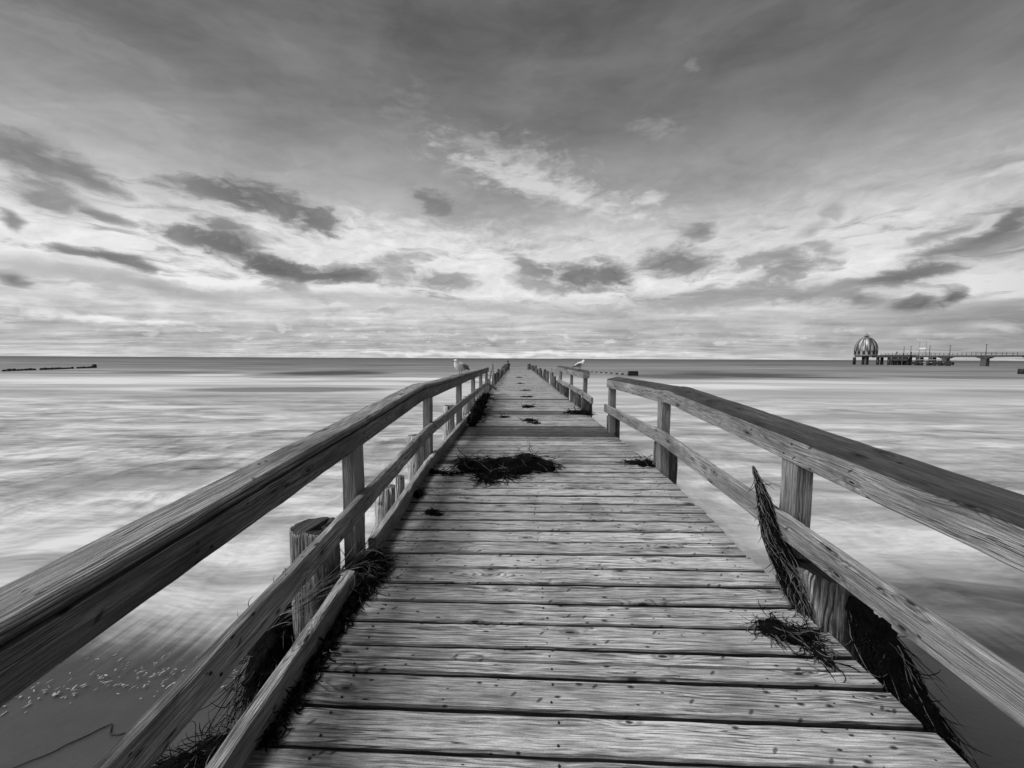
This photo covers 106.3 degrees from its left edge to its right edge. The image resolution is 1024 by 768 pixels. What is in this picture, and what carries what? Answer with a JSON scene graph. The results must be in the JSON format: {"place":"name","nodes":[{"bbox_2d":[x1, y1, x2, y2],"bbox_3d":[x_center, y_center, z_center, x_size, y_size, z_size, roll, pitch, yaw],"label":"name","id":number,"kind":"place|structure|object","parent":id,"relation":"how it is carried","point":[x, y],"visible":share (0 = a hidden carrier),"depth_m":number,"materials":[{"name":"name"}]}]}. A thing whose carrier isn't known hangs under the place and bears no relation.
{"place":"outdoors","nodes":[
{"label":"outdoors","id":0,"kind":"place"},
{"bbox_2d":[0,356,1023,644],"bbox_3d":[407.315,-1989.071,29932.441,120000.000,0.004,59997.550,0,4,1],"label":"sea","id":1,"kind":"structure","parent":0,"point":[106,446],"depth_m":10.99,"materials":[{"name":"liquid"}]},
{"bbox_2d":[628,371,637,375],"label":"groyne block","id":2,"kind":"structure","parent":1,"relation":"in","point":[632,373],"depth_m":54.70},
{"bbox_2d":[854,334,877,364],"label":"diving gondola","id":3,"kind":"object","parent":1,"relation":"on","point":[865,347],"visible":0.96,"depth_m":199.65,"materials":[{"name":"metal"}]},
{"bbox_2d":[889,358,953,365],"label":"landing stage","id":4,"kind":"object","parent":1,"relation":"on","point":[934,363],"visible":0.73,"depth_m":179.31,"materials":[{"name":"metal"}]},
{"bbox_2d":[872,352,1023,365],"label":"pleasure pier","id":5,"kind":"structure","parent":1,"relation":"in","point":[984,360],"depth_m":174.70,"materials":[{"name":"metal"}]},
{"bbox_2d":[1017,369,1023,373],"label":"groyne post","id":6,"kind":"object","parent":1,"relation":"in","point":[1020,371],"visible":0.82,"depth_m":69.16,"materials":[{"name":"black wood"}]},
{"bbox_2d":[0,633,1023,767],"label":"sand","id":7,"kind":"structure","parent":0,"point":[47,722],"depth_m":2.65,"materials":[{"name":"grey sand"}]},
{"bbox_2d":[13,723,125,767],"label":"seaweed string","id":8,"kind":"object","parent":7,"relation":"on","point":[110,733],"visible":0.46,"depth_m":2.38,"materials":[{"name":"grey plant"}]},
{"bbox_2d":[0,646,243,715],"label":"foam flecks","id":9,"kind":"object","parent":7,"relation":"on","point":[55,693],"visible":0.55,"depth_m":2.79,"materials":[{"name":"white liquid"}]},
{"bbox_2d":[151,710,241,767],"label":"seaweed mound","id":10,"kind":"object","parent":7,"relation":"on","point":[198,757],"visible":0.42,"depth_m":2.19,"materials":[{"name":"black plant"}]},
{"bbox_2d":[0,364,1023,767],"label":"wooden jetty","id":11,"kind":"object","parent":7,"relation":"on","point":[590,604],"visible":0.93,"depth_m":1.73,"materials":[{"name":"grey wood"}]},
{"bbox_2d":[199,568,296,754],"bbox_3d":[-1.340,1.577,2.151,0.560,0.845,0.860,0,4,1],"label":"pile seaweed","id":12,"kind":"object","parent":11,"relation":"attached to","point":[268,650],"visible":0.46,"depth_m":2.04,"materials":[{"name":"black plant"}]},
{"bbox_2d":[254,577,374,752],"bbox_3d":[-0.874,1.208,1.812,0.207,0.146,0.944,0,4,1],"label":"wet eelgrass","id":13,"kind":"object","parent":11,"relation":"on","point":[353,604],"visible":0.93,"depth_m":1.70,"materials":[{"name":"black plant"}]},
{"bbox_2d":[268,517,387,629],"bbox_3d":[-1.004,1.043,2.237,0.449,0.473,0.688,1,4,14],"label":"pile eelgrass","id":14,"kind":"object","parent":11,"relation":"on","point":[347,565],"visible":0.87,"depth_m":2.17,"materials":[{"name":"black plant"}]},
{"bbox_2d":[350,537,399,602],"bbox_3d":[-0.868,1.102,2.388,0.388,0.174,0.600,-1,4,-23],"label":"eelgrass tuft","id":15,"kind":"object","parent":11,"relation":"on","point":[380,571],"visible":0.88,"depth_m":2.35,"materials":[{"name":"black plant"}]},
{"bbox_2d":[413,486,430,500],"bbox_3d":[-0.832,0.978,3.501,0.206,0.101,0.208,0,4,1],"label":"seaweed tuft","id":16,"kind":"object","parent":11,"relation":"on","point":[419,492],"visible":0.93,"depth_m":3.47,"materials":[{"name":"black plant"}]},
{"bbox_2d":[419,507,444,515],"bbox_3d":[-0.650,1.054,3.169,0.198,0.037,0.144,3,4,31],"label":"seaweed scrap","id":17,"kind":"object","parent":11,"relation":"on","point":[432,511],"visible":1,"depth_m":3.16,"materials":[{"name":"black plant"}]},
{"bbox_2d":[429,461,481,476],"bbox_3d":[-0.566,0.894,4.079,0.627,0.156,0.256,-1,4,-12],"label":"seaweed trail","id":18,"kind":"object","parent":11,"relation":"on","point":[436,471],"visible":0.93,"depth_m":4.06,"materials":[{"name":"black plant"}]},
{"bbox_2d":[453,359,469,373],"bbox_3d":[-0.918,-0.312,6.980,0.160,0.275,0.426,3,5,39],"label":"seagull","id":19,"kind":"object","parent":11,"relation":"on","point":[460,366],"visible":0.98,"depth_m":6.88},
{"bbox_2d":[463,390,494,425],"bbox_3d":[-0.731,0.419,9.987,0.786,0.393,6.232,0,4,1],"label":"edge seaweed","id":20,"kind":"object","parent":11,"relation":"on","point":[477,411],"visible":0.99,"depth_m":7.98,"materials":[{"name":"black plant"}]},
{"bbox_2d":[448,442,565,487],"bbox_3d":[-0.102,0.811,4.258,1.269,0.301,1.029,-3,5,-36],"label":"seaweed heap","id":21,"kind":"object","parent":11,"relation":"on","point":[517,467],"visible":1,"depth_m":4.15,"materials":[{"name":"black plant"}]},
{"bbox_2d":[521,402,535,407],"bbox_3d":[0.431,0.513,9.642,0.416,0.139,0.547,0,4,1],"label":"seaweed patch","id":22,"kind":"object","parent":11,"relation":"on","point":[527,406],"visible":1,"depth_m":9.61,"materials":[{"name":"black plant"}]},
{"bbox_2d":[519,418,540,423],"bbox_3d":[0.396,0.677,7.449,0.442,0.102,0.664,-1,4,-22],"label":"seaweed patch","id":23,"kind":"object","parent":11,"relation":"on","point":[529,420],"visible":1,"depth_m":7.40,"materials":[{"name":"black plant"}]},
{"bbox_2d":[572,360,584,369],"bbox_3d":[1.616,-0.460,9.259,0.392,0.253,0.147,-1,4,-21],"label":"seagull","id":24,"kind":"object","parent":11,"relation":"on","point":[579,365],"visible":0.97,"depth_m":9.22,"materials":[{"name":"white"}]},
{"bbox_2d":[562,404,596,415],"bbox_3d":[1.554,0.564,8.611,0.819,0.185,0.710,3,5,34],"label":"seaweed patch","id":25,"kind":"object","parent":11,"relation":"on","point":[582,412],"visible":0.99,"depth_m":8.49,"materials":[{"name":"black plant"}]},
{"bbox_2d":[615,453,655,467],"bbox_3d":[1.481,0.874,4.490,0.535,0.113,0.439,1,4,16],"label":"seaweed patch","id":26,"kind":"object","parent":11,"relation":"on","point":[645,463],"visible":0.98,"depth_m":4.43,"materials":[{"name":"black plant"}]},
{"bbox_2d":[745,466,815,623],"bbox_3d":[1.554,0.934,2.184,0.284,0.807,0.564,0,4,-7],"label":"eelgrass bundle","id":27,"kind":"object","parent":11,"relation":"attached to","point":[780,550],"visible":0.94,"depth_m":2.17,"materials":[{"name":"black plant"}]},
{"bbox_2d":[737,600,860,682],"bbox_3d":[1.373,1.210,1.847,0.421,0.116,0.429,0,4,1],"label":"eelgrass clump","id":28,"kind":"object","parent":11,"relation":"on","point":[792,634],"visible":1,"depth_m":1.87,"materials":[{"name":"black plant"}]},
{"bbox_2d":[841,596,1001,767],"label":"hanging seaweed","id":29,"kind":"object","parent":11,"relation":"hanging from","point":[885,660],"visible":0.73,"depth_m":1.73,"materials":[{"name":"black plant"}]},
{"bbox_2d":[0,0,1023,360],"label":"sky","id":30,"kind":"structure","parent":0,"point":[526,179],"materials":[{"name":"grey"}]}
]}

